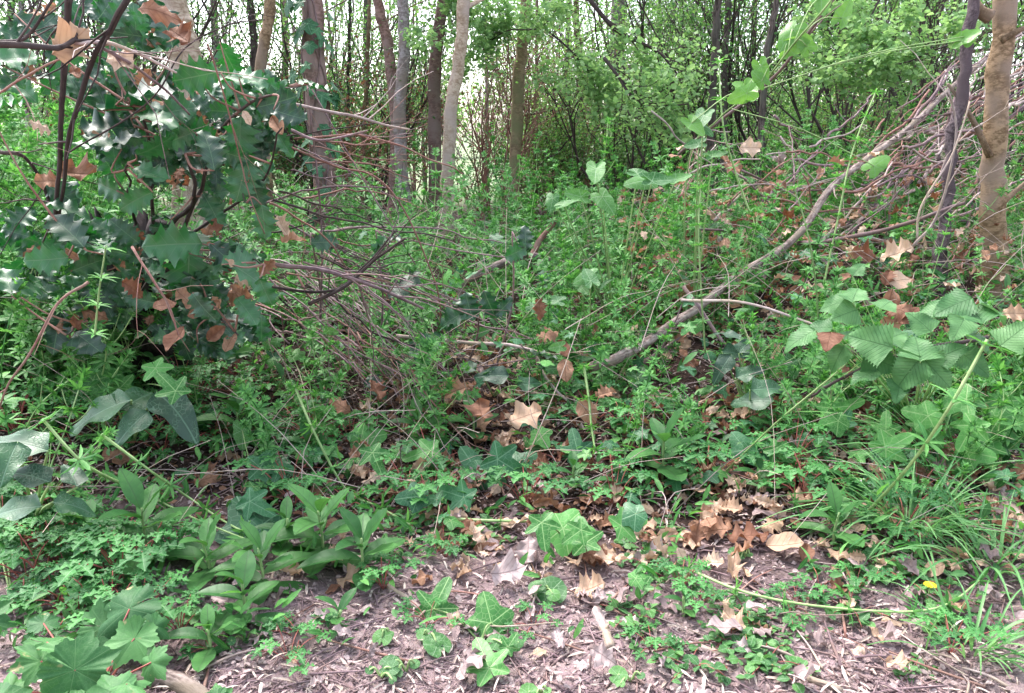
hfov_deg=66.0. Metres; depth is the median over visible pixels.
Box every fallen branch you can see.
[128,665,208,692]
[346,447,375,483]
[385,583,555,635]
[396,334,605,404]
[457,254,526,297]
[528,219,557,261]
[532,252,563,261]
[589,31,1023,371]
[591,606,614,648]
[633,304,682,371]
[679,388,887,404]
[681,238,854,352]
[682,285,798,379]
[688,589,871,632]
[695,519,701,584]
[700,644,842,692]
[796,191,965,259]
[810,335,988,397]
[978,466,1023,542]
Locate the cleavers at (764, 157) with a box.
[688,130,777,262]
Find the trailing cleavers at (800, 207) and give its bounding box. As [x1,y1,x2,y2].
[782,183,824,350]
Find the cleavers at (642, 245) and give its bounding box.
[625,235,650,278]
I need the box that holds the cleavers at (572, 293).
[556,269,580,337]
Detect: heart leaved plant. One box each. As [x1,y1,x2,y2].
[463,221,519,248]
[525,268,600,361]
[545,160,691,328]
[684,107,728,336]
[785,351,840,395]
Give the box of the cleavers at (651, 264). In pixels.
[629,247,664,306]
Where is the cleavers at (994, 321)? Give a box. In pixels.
[976,290,1015,392]
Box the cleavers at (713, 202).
[700,199,714,256]
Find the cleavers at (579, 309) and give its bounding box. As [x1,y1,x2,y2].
[557,304,584,339]
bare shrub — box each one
[421,0,566,224]
[441,3,673,221]
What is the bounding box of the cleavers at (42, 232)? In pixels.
[22,204,66,265]
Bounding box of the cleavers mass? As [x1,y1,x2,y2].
[0,32,1023,489]
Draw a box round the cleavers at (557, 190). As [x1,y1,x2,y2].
[537,170,565,281]
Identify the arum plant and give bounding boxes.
[0,429,96,524]
[69,387,199,447]
[460,361,540,396]
[712,330,782,419]
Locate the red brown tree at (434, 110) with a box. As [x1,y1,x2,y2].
[427,0,446,229]
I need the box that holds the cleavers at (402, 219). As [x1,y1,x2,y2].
[385,196,417,268]
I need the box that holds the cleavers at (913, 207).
[912,182,941,255]
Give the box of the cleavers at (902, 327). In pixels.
[869,325,905,392]
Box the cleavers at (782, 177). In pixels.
[746,153,794,252]
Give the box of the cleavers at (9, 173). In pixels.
[2,165,52,238]
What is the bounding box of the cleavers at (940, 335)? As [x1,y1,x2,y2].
[933,331,946,395]
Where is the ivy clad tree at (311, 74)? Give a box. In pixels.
[302,0,339,244]
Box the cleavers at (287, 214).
[269,174,303,278]
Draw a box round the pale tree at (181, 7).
[158,0,210,253]
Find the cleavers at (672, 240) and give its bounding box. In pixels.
[652,213,684,347]
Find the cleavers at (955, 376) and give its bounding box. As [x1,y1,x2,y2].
[950,363,1002,422]
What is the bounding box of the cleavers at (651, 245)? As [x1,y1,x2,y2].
[634,233,665,274]
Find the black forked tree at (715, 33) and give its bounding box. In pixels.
[704,0,721,223]
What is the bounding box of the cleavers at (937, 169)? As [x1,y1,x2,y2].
[920,133,958,225]
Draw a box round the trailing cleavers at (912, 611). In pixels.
[682,554,990,629]
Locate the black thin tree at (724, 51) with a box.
[717,0,731,208]
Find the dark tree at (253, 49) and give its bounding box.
[246,0,257,227]
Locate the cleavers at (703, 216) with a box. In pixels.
[690,188,712,271]
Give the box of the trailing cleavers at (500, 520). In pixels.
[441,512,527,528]
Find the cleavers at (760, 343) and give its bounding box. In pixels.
[733,311,777,421]
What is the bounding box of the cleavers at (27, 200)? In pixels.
[6,189,38,231]
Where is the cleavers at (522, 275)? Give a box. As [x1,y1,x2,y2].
[514,261,547,359]
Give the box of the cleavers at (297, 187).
[294,185,315,281]
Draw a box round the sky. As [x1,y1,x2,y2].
[0,0,1023,135]
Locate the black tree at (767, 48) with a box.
[754,0,778,210]
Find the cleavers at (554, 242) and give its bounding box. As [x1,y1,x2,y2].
[544,216,625,363]
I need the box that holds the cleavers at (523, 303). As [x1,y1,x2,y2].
[518,298,545,376]
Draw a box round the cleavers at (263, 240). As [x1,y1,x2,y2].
[243,152,278,303]
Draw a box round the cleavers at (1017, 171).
[926,118,1023,301]
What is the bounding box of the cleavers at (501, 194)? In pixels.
[496,162,518,275]
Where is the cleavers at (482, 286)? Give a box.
[469,273,499,302]
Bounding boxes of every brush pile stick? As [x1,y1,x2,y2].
[651,110,730,182]
[659,135,699,192]
[663,137,720,203]
[670,195,689,245]
[678,146,732,197]
[685,221,782,270]
[688,152,785,173]
[709,183,819,191]
[713,149,805,211]
[714,177,761,214]
[714,191,743,221]
[732,170,802,223]
[740,169,825,192]
[745,194,833,263]
[747,157,813,244]
[754,120,795,184]
[762,131,836,201]
[764,195,876,212]
[768,200,813,280]
[773,114,812,149]
[780,136,848,217]
[785,180,831,189]
[786,150,916,162]
[789,131,828,209]
[794,157,891,176]
[796,170,893,190]
[801,174,825,255]
[809,124,865,147]
[818,182,918,246]
[818,221,885,278]
[819,161,892,247]
[822,190,892,216]
[822,236,933,260]
[826,94,872,136]
[829,184,926,230]
[829,188,913,218]
[830,215,849,248]
[842,138,940,144]
[843,137,960,202]
[844,153,933,192]
[845,179,892,190]
[849,89,929,181]
[851,136,929,234]
[853,98,949,219]
[856,111,947,156]
[866,118,889,145]
[866,181,897,263]
[868,85,940,147]
[870,142,923,180]
[872,237,931,250]
[874,156,919,206]
[876,226,967,269]
[878,135,906,155]
[885,149,966,176]
[886,139,927,189]
[889,103,942,137]
[889,116,943,140]
[890,130,942,203]
[891,164,963,185]
[892,162,966,178]
[893,189,967,268]
[895,27,983,110]
[902,137,978,177]
[903,58,957,128]
[903,114,942,121]
[903,125,968,197]
[904,137,937,187]
[906,121,1023,135]
[908,119,1022,162]
[908,127,1023,149]
[909,146,970,177]
[913,61,958,94]
[913,97,954,161]
[915,220,978,230]
[917,139,970,182]
[918,151,979,188]
[922,63,955,111]
[922,130,944,155]
[923,113,979,133]
[923,126,1023,199]
[926,172,978,238]
[928,125,1017,173]
[929,149,981,194]
[934,67,1023,134]
[935,142,974,177]
[939,49,978,133]
[943,81,1023,115]
[946,234,979,287]
[950,223,979,262]
[951,178,1023,218]
[952,130,1022,212]
[953,192,979,213]
[958,93,1023,142]
[960,162,980,252]
[969,69,1020,97]
[969,77,1023,108]
[971,34,1023,74]
[971,52,1023,100]
[972,32,1023,71]
[978,87,1023,106]
[979,60,1023,79]
[980,53,986,105]
[1005,105,1023,175]
[1009,98,1023,108]
[1009,103,1023,119]
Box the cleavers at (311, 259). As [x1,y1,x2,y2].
[305,239,334,292]
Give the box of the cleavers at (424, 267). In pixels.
[394,211,439,368]
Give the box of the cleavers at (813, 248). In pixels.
[800,212,820,262]
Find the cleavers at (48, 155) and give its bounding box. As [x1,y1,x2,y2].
[1,99,58,301]
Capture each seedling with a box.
[176,605,200,625]
[226,618,263,645]
[365,660,399,683]
[372,627,393,645]
[379,654,419,677]
[416,628,451,657]
[486,634,523,650]
[518,683,551,692]
[528,575,566,604]
[609,665,645,686]
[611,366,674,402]
[728,547,752,559]
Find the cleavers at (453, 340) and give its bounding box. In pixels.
[427,330,466,417]
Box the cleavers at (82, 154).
[70,101,103,215]
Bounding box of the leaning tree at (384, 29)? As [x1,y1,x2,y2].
[373,0,397,228]
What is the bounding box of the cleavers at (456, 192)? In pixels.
[422,165,473,303]
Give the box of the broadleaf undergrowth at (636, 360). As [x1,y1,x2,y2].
[0,176,1022,423]
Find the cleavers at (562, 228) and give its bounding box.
[555,201,582,271]
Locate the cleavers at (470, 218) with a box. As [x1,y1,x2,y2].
[436,171,511,304]
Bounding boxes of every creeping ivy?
[152,463,204,489]
[169,424,231,441]
[243,468,296,497]
[252,445,343,468]
[309,444,373,471]
[316,408,385,431]
[389,438,459,463]
[425,483,464,539]
[511,429,569,459]
[564,465,613,481]
[577,435,628,467]
[606,457,648,493]
[611,476,642,505]
[613,422,670,465]
[619,408,675,437]
[643,466,730,494]
[686,431,706,471]
[691,432,766,454]
[696,439,714,469]
[704,416,739,436]
[732,411,767,435]
[796,432,883,465]
[815,430,861,445]
[833,474,899,485]
[847,441,935,467]
[849,473,910,508]
[978,461,1023,509]
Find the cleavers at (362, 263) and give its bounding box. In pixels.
[358,261,385,313]
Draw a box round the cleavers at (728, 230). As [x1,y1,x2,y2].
[723,218,752,298]
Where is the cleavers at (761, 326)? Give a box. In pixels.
[738,323,787,425]
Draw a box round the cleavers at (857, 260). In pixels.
[842,188,890,289]
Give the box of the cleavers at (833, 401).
[801,376,859,457]
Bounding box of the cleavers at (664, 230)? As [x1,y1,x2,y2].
[639,166,716,319]
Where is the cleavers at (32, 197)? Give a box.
[0,184,43,230]
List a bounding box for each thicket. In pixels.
[0,1,164,119]
[0,59,165,195]
[0,82,111,177]
[2,92,86,184]
[19,62,240,210]
[84,0,293,194]
[85,7,257,203]
[161,49,418,220]
[203,46,426,216]
[220,0,415,199]
[222,98,356,216]
[241,11,479,220]
[243,2,480,198]
[328,0,513,206]
[361,1,601,194]
[379,0,549,202]
[409,121,551,213]
[428,43,645,224]
[476,0,626,205]
[480,27,705,222]
[496,1,678,181]
[543,124,661,211]
[576,91,763,223]
[584,51,834,203]
[585,0,765,200]
[585,0,969,217]
[652,40,876,206]
[662,64,824,205]
[681,1,964,218]
[731,1,1011,176]
[768,80,962,213]
[820,56,1023,208]
[845,89,1023,217]
[884,0,1023,191]
[892,96,1023,214]
[939,112,1023,211]
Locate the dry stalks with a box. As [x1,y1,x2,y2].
[0,102,1023,579]
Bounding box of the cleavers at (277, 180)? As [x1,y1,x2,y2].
[269,160,294,253]
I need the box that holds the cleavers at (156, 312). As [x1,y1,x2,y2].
[117,278,172,383]
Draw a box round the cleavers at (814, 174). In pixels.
[795,171,817,258]
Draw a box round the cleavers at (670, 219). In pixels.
[660,194,704,311]
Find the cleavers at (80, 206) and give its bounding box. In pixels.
[44,151,85,218]
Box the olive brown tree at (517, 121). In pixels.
[504,0,588,231]
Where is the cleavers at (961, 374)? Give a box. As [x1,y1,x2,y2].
[945,321,990,440]
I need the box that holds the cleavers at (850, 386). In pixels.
[798,378,864,432]
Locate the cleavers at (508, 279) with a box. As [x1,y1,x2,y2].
[495,245,519,290]
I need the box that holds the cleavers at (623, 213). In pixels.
[611,181,634,276]
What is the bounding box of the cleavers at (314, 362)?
[287,330,344,452]
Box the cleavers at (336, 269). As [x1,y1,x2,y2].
[324,249,347,321]
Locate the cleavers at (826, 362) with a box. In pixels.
[820,357,857,396]
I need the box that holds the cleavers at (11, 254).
[0,242,70,400]
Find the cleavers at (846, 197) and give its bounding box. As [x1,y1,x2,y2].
[840,144,868,233]
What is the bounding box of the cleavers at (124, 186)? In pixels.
[104,169,130,217]
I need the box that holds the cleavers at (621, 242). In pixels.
[609,233,632,276]
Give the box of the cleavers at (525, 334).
[517,286,541,344]
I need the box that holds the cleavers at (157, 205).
[95,158,165,263]
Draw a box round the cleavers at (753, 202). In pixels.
[734,198,776,273]
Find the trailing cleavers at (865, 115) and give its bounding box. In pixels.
[816,88,883,282]
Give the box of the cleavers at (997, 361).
[981,353,1023,460]
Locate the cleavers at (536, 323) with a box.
[519,309,551,365]
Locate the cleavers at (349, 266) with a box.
[334,234,368,285]
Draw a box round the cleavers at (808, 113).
[786,109,811,250]
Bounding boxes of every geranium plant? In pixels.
[0,370,53,411]
[0,379,69,431]
[0,383,69,432]
[0,407,58,433]
[0,483,56,537]
[0,489,62,534]
[0,494,110,567]
[0,500,85,562]
[0,507,65,542]
[0,510,109,556]
[0,523,109,593]
[0,524,85,604]
[1,391,59,409]
[1,463,99,519]
[3,525,61,554]
[4,487,92,527]
[5,570,146,637]
[6,553,110,616]
[7,545,112,597]
[14,542,115,592]
[16,566,100,639]
[27,516,141,572]
[28,392,94,425]
[38,422,103,444]
[40,369,135,412]
[46,387,88,409]
[49,517,186,586]
[50,392,127,430]
[50,563,164,630]
[54,537,178,575]
[67,379,150,404]
[67,540,154,608]
[72,374,155,392]
[79,568,189,617]
[81,516,204,570]
[89,386,158,400]
[95,504,155,536]
[102,421,208,458]
[127,412,212,441]
[138,404,222,439]
[140,350,209,375]
[148,401,226,426]
[150,362,224,397]
[152,402,259,448]
[153,361,229,397]
[157,586,223,628]
[162,599,203,628]
[166,366,238,402]
[177,630,231,660]
[191,386,216,403]
[192,351,222,372]
[193,344,264,374]
[196,353,227,368]
[199,370,277,398]
[199,417,252,450]
[222,444,326,497]
[238,367,293,390]
[245,617,333,675]
[252,423,301,444]
[256,610,341,656]
[261,471,327,510]
[264,403,338,440]
[264,403,344,455]
[270,384,346,418]
[284,408,382,446]
[288,398,354,435]
[300,289,348,316]
[303,482,382,516]
[308,311,366,325]
[324,410,379,443]
[333,318,384,340]
[346,318,398,335]
[355,551,424,589]
[358,452,453,507]
[388,422,486,479]
[393,596,470,631]
[394,390,478,423]
[394,469,479,510]
[405,541,459,554]
[407,457,476,504]
[419,532,469,556]
[477,461,569,506]
[499,599,563,642]
[544,380,640,429]
[567,449,657,506]
[596,397,672,424]
[604,291,654,320]
[621,621,690,660]
[622,554,672,574]
[649,556,711,589]
[651,286,707,312]
[664,442,738,475]
[670,577,729,612]
[674,440,767,482]
[677,410,779,433]
[718,280,786,290]
[721,317,779,339]
[729,408,811,448]
[746,413,838,463]
[748,431,838,481]
[749,444,870,517]
[759,580,821,622]
[761,277,809,298]
[761,455,858,492]
[768,597,810,630]
[769,580,830,609]
[777,467,874,495]
[792,561,842,601]
[825,486,918,527]
[825,560,893,591]
[836,424,916,458]
[847,545,910,583]
[852,484,964,537]
[856,383,937,403]
[865,507,934,551]
[868,420,959,445]
[870,457,951,497]
[871,416,946,427]
[881,399,904,418]
[913,606,1015,653]
[933,337,1003,359]
[951,365,1023,396]
[964,607,1023,633]
[972,341,1015,367]
[982,333,1019,374]
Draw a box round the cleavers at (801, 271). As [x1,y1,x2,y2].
[799,243,838,283]
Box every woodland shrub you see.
[0,0,241,133]
[0,0,292,198]
[1,0,298,157]
[6,0,383,203]
[97,0,413,222]
[157,0,492,219]
[256,0,477,217]
[458,1,744,218]
[468,0,763,212]
[489,0,825,227]
[535,0,864,221]
[608,0,1023,227]
[643,0,1023,216]
[646,0,991,201]
[701,0,1023,217]
[847,0,1023,223]
[855,0,1023,195]
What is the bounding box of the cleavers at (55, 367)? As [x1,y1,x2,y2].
[27,310,69,384]
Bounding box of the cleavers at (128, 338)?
[106,262,137,382]
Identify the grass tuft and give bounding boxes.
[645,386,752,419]
[725,441,1023,580]
[780,382,1023,476]
[853,460,1023,630]
[866,543,1023,678]
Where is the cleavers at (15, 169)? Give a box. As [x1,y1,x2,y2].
[0,128,39,225]
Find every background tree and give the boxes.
[0,0,42,128]
[0,0,104,88]
[18,1,34,165]
[150,1,281,212]
[207,0,495,219]
[210,0,225,212]
[221,0,392,219]
[273,0,436,215]
[276,0,443,222]
[353,2,493,190]
[355,0,631,219]
[412,0,578,197]
[423,0,577,206]
[489,0,648,189]
[549,0,778,193]
[605,0,790,206]
[687,0,837,152]
[747,1,935,206]
[752,1,810,195]
[870,2,1022,128]
[882,8,978,151]
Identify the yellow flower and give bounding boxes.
[923,581,936,594]
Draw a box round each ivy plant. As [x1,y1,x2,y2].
[82,357,191,403]
[214,419,295,547]
[348,422,476,513]
[414,576,519,686]
[458,440,537,489]
[520,417,592,462]
[525,508,603,556]
[608,502,647,542]
[628,569,653,597]
[728,431,792,466]
[816,393,864,436]
[868,400,943,463]
[935,383,1023,471]
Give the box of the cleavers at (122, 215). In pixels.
[91,182,124,219]
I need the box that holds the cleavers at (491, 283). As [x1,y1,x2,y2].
[475,263,512,330]
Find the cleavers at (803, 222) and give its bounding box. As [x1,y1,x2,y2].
[799,201,809,263]
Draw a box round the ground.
[0,136,1023,692]
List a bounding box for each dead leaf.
[29,119,51,135]
[33,169,55,189]
[51,16,90,64]
[61,151,96,180]
[68,66,81,77]
[83,130,109,137]
[102,446,135,465]
[106,50,134,71]
[122,277,142,298]
[138,0,181,27]
[153,298,175,310]
[162,16,192,44]
[163,326,184,351]
[190,639,205,652]
[194,471,221,488]
[208,461,217,473]
[218,449,237,460]
[225,259,233,266]
[235,275,250,289]
[242,111,251,125]
[266,586,286,609]
[269,115,283,134]
[275,213,289,235]
[280,230,306,242]
[288,644,299,663]
[290,624,322,648]
[307,674,322,687]
[310,484,323,491]
[325,584,339,593]
[329,395,350,413]
[336,563,368,588]
[348,661,363,669]
[359,398,374,411]
[369,379,386,399]
[379,486,401,498]
[395,615,404,621]
[404,537,414,546]
[411,569,432,584]
[419,558,427,568]
[431,426,444,434]
[441,374,468,398]
[447,610,459,628]
[461,619,478,630]
[462,398,495,417]
[467,381,475,387]
[476,363,487,371]
[479,533,485,542]
[481,527,497,534]
[490,548,527,585]
[490,549,502,556]
[491,429,510,442]
[499,428,515,441]
[505,390,513,398]
[510,400,541,428]
[514,534,538,563]
[528,564,552,577]
[532,298,546,320]
[533,647,546,655]
[536,326,558,342]
[557,340,569,356]
[557,359,573,381]
[570,659,589,670]
[571,421,585,430]
[574,570,605,597]
[576,399,597,423]
[579,453,598,471]
[579,493,591,504]
[581,542,607,566]
[588,555,608,565]
[591,590,617,602]
[594,548,620,563]
[595,384,616,397]
[601,543,617,563]
[641,504,653,513]
[646,587,660,598]
[653,254,668,260]
[671,327,689,342]
[680,529,690,541]
[682,357,698,367]
[694,685,710,692]
[702,548,723,567]
[703,512,731,540]
[704,209,714,220]
[706,615,742,633]
[708,429,726,433]
[710,382,733,408]
[711,485,724,492]
[718,598,730,606]
[719,417,736,430]
[720,155,729,161]
[721,605,745,629]
[724,159,742,173]
[724,375,734,383]
[727,521,768,542]
[727,551,746,577]
[729,664,746,690]
[730,221,738,227]
[730,407,752,417]
[730,540,753,555]
[739,136,761,157]
[742,567,752,576]
[752,508,777,516]
[753,620,774,635]
[761,517,783,533]
[763,180,785,193]
[766,532,803,550]
[770,165,784,175]
[770,459,800,483]
[774,153,785,167]
[798,543,814,561]
[805,625,826,645]
[811,537,831,546]
[812,611,830,625]
[816,166,823,179]
[824,218,839,227]
[826,154,845,165]
[830,571,846,591]
[838,365,851,377]
[842,598,856,607]
[849,210,859,218]
[849,593,865,601]
[851,643,865,655]
[852,238,875,262]
[852,400,875,418]
[868,150,883,156]
[869,626,883,643]
[874,620,904,640]
[878,270,897,285]
[880,236,913,261]
[880,315,902,345]
[881,616,907,626]
[882,289,900,314]
[885,302,912,321]
[885,650,910,667]
[890,271,910,288]
[897,307,919,323]
[900,265,913,277]
[901,634,923,651]
[903,588,924,597]
[921,236,926,250]
[927,177,943,186]
[930,191,941,199]
[934,441,955,456]
[943,457,975,469]
[947,590,969,611]
[976,274,986,283]
[1001,303,1023,321]
[1003,562,1013,574]
[1004,635,1023,652]
[1010,462,1023,479]
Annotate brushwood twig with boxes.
[224,286,380,387]
[231,288,291,344]
[249,185,394,214]
[253,338,311,398]
[255,291,325,351]
[255,303,409,421]
[255,341,310,414]
[258,202,348,238]
[265,258,333,308]
[266,180,372,218]
[267,280,415,327]
[267,281,354,404]
[268,278,485,403]
[269,202,364,288]
[269,210,386,299]
[271,302,413,358]
[272,181,503,253]
[275,239,456,316]
[276,314,366,377]
[278,190,413,272]
[283,276,368,335]
[283,296,377,401]
[286,75,420,136]
[287,218,440,300]
[287,262,375,384]
[287,303,433,374]
[290,169,370,226]
[294,133,462,174]
[294,145,410,244]
[294,269,446,389]
[297,273,423,420]
[302,76,414,181]
[302,305,434,383]
[303,131,427,209]
[303,260,442,360]
[305,146,427,182]
[312,286,463,403]
[313,281,533,396]
[315,242,465,322]
[319,256,392,291]
[321,315,528,380]
[323,266,444,327]
[323,273,420,435]
[323,293,479,407]
[324,208,502,243]
[325,252,447,376]
[326,256,509,367]
[326,314,397,441]
[327,94,431,185]
[329,255,444,369]
[330,279,477,399]
[331,227,446,275]
[335,301,487,413]
[337,238,428,250]
[340,291,489,404]
[344,305,406,489]
[347,292,475,414]
[348,272,431,417]
[349,285,458,459]
[355,303,461,444]
[356,332,507,479]
[359,296,488,347]
[360,303,539,378]
[361,285,425,338]
[364,326,484,483]
[365,279,460,348]
[376,276,473,374]
[376,305,532,393]
[378,276,595,358]
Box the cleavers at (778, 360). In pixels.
[731,344,802,416]
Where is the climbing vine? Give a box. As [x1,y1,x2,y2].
[680,0,981,311]
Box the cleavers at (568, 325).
[551,309,589,361]
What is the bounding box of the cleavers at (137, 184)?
[123,176,140,217]
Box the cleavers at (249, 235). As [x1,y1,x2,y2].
[232,212,275,317]
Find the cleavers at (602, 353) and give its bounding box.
[584,344,614,402]
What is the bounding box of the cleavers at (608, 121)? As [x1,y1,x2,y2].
[589,116,618,291]
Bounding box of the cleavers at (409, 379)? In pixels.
[390,329,423,421]
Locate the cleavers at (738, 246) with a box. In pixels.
[730,226,758,310]
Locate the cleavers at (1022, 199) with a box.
[1013,196,1023,234]
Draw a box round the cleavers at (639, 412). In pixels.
[615,389,655,481]
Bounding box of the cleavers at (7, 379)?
[0,256,22,396]
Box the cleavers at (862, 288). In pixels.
[851,279,891,375]
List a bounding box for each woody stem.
[0,0,63,41]
[0,0,127,59]
[0,0,130,214]
[0,35,108,167]
[0,148,127,254]
[0,281,88,408]
[10,0,72,275]
[69,1,286,152]
[72,40,267,85]
[103,32,235,181]
[108,246,213,360]
[206,44,270,233]
[272,207,414,300]
[275,262,515,366]
[290,112,423,149]
[292,147,490,326]
[296,37,433,130]
[308,166,424,305]
[678,0,841,155]
[900,40,1000,246]
[916,92,1021,237]
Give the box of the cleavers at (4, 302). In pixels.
[0,298,83,365]
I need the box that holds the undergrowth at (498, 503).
[0,171,1023,649]
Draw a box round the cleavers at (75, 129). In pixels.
[55,127,78,161]
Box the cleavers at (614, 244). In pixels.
[599,217,629,314]
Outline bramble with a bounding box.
[784,263,1023,408]
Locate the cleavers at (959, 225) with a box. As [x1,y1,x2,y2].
[956,223,978,283]
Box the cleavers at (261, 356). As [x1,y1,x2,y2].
[243,341,287,395]
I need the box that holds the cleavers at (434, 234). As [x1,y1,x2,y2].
[421,207,450,264]
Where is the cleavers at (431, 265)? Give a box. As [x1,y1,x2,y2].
[385,245,433,331]
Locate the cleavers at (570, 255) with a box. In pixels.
[549,232,581,324]
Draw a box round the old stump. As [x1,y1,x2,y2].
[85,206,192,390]
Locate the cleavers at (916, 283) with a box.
[911,270,945,303]
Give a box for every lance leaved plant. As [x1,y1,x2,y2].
[36,498,124,562]
[66,468,213,575]
[160,603,232,671]
[165,512,251,590]
[195,550,295,634]
[196,390,277,450]
[208,518,313,604]
[249,483,360,575]
[255,496,313,555]
[276,418,339,469]
[295,507,405,591]
[314,587,359,630]
[383,398,449,443]
[442,395,498,440]
[542,451,596,491]
[592,458,642,497]
[625,406,706,481]
[665,582,697,617]
[733,452,779,492]
[788,481,881,552]
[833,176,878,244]
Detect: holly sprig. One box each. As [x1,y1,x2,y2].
[306,83,420,385]
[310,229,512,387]
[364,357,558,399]
[370,236,441,386]
[372,230,526,372]
[460,290,557,381]
[496,225,533,365]
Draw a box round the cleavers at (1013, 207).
[1006,206,1023,244]
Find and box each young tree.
[0,0,188,118]
[0,0,190,131]
[16,0,301,198]
[189,0,421,188]
[190,0,425,209]
[444,1,571,177]
[532,0,764,197]
[585,0,765,160]
[587,0,762,192]
[732,0,882,185]
[737,0,924,202]
[758,0,905,122]
[830,0,985,200]
[895,0,1023,211]
[898,0,1022,128]
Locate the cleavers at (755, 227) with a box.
[723,192,769,335]
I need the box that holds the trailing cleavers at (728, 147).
[710,57,755,213]
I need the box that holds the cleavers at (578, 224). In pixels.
[559,190,586,263]
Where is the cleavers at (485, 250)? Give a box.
[480,245,495,278]
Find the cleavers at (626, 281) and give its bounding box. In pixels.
[586,274,629,390]
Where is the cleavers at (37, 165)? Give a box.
[17,141,50,228]
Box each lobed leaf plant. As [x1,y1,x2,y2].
[0,466,25,637]
[0,583,172,692]
[207,683,232,692]
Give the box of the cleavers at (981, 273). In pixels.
[969,247,1020,358]
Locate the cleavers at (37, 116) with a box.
[30,106,55,180]
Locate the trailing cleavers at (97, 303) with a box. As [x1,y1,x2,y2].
[79,241,124,338]
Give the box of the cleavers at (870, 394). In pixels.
[856,355,887,402]
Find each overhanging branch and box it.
[399,0,516,70]
[436,0,577,88]
[513,0,628,125]
[587,0,729,149]
[600,49,716,154]
[783,0,933,100]
[798,0,987,120]
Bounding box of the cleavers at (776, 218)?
[756,216,778,282]
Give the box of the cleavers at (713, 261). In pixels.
[703,253,727,304]
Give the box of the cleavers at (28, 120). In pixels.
[18,95,42,151]
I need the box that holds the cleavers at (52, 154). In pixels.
[44,137,61,178]
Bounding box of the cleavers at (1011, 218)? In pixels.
[1007,214,1023,296]
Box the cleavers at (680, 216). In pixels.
[649,156,702,286]
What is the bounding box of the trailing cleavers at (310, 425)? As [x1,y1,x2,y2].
[282,381,417,532]
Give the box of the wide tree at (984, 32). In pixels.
[887,0,1023,204]
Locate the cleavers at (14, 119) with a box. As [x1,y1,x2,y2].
[9,118,46,172]
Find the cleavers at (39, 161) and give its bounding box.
[5,125,68,177]
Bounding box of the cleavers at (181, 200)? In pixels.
[165,178,194,262]
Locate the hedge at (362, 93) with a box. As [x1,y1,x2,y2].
[0,48,1023,158]
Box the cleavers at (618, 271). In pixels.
[603,265,634,313]
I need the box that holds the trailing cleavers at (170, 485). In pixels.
[87,425,311,568]
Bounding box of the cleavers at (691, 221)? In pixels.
[679,182,704,278]
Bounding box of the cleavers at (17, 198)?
[0,164,52,235]
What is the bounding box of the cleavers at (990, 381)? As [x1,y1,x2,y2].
[915,366,1005,439]
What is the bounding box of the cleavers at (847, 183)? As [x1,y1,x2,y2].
[795,173,857,268]
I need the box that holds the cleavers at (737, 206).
[712,203,759,288]
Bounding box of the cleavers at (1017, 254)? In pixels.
[1008,208,1023,294]
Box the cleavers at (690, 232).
[661,188,707,325]
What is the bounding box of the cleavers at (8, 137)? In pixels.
[0,121,23,204]
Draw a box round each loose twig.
[203,663,209,686]
[205,649,263,668]
[259,629,331,657]
[282,592,333,621]
[296,596,345,610]
[307,670,364,674]
[330,640,408,661]
[341,561,409,564]
[427,590,478,594]
[454,560,501,576]
[458,602,475,606]
[507,654,524,683]
[513,627,583,651]
[532,568,544,603]
[553,497,622,499]
[554,431,609,433]
[561,575,590,579]
[567,589,625,615]
[605,629,639,687]
[646,613,721,643]
[654,642,721,651]
[688,590,701,619]
[697,633,767,640]
[705,569,763,594]
[738,569,772,591]
[750,494,770,520]
[761,645,808,665]
[766,633,788,638]
[796,628,823,668]
[804,578,816,612]
[804,609,874,618]
[809,597,846,603]
[817,625,904,675]
[823,617,843,667]
[838,590,847,636]
[841,570,851,596]
[853,654,887,658]
[868,619,970,655]
[888,685,947,692]
[889,651,984,688]
[901,634,982,683]
[913,648,987,653]
[938,547,972,571]
[962,667,1009,686]
[962,674,969,692]
[1009,664,1023,673]
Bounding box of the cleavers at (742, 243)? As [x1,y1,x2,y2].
[722,184,751,283]
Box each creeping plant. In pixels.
[354,533,415,566]
[382,509,451,538]
[391,510,422,531]
[435,530,474,555]
[445,513,516,546]
[599,594,664,628]
[613,531,669,566]
[614,614,663,652]
[640,559,698,589]
[646,638,730,685]
[649,514,685,533]
[680,496,725,515]
[683,490,710,500]
[687,481,707,493]
[691,581,722,603]
[697,612,765,647]
[706,600,736,630]
[711,627,781,678]
[714,589,782,626]
[725,629,820,692]
[729,604,769,626]
[735,608,779,629]
[768,459,806,487]
[768,617,812,643]
[804,579,890,626]
[818,530,870,560]
[821,560,880,583]
[837,541,912,579]
[866,558,946,605]
[891,546,962,584]
[892,652,938,682]
[905,603,965,639]
[909,576,986,612]
[941,620,996,647]
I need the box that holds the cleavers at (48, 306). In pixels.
[44,278,124,366]
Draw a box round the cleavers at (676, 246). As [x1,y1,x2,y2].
[656,190,706,321]
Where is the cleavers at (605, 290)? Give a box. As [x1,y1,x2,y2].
[595,284,621,342]
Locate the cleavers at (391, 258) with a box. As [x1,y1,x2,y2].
[389,253,417,308]
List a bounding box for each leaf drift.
[211,435,1023,682]
[280,306,1023,578]
[314,265,1023,556]
[594,154,1023,328]
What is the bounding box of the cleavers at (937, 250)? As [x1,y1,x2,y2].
[902,212,954,347]
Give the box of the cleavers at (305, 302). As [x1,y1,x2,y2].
[286,292,332,343]
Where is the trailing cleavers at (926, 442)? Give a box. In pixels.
[851,333,1015,526]
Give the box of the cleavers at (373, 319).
[352,228,390,376]
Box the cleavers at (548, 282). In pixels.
[539,252,566,306]
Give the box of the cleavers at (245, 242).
[232,197,254,244]
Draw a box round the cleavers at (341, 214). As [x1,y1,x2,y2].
[333,197,356,269]

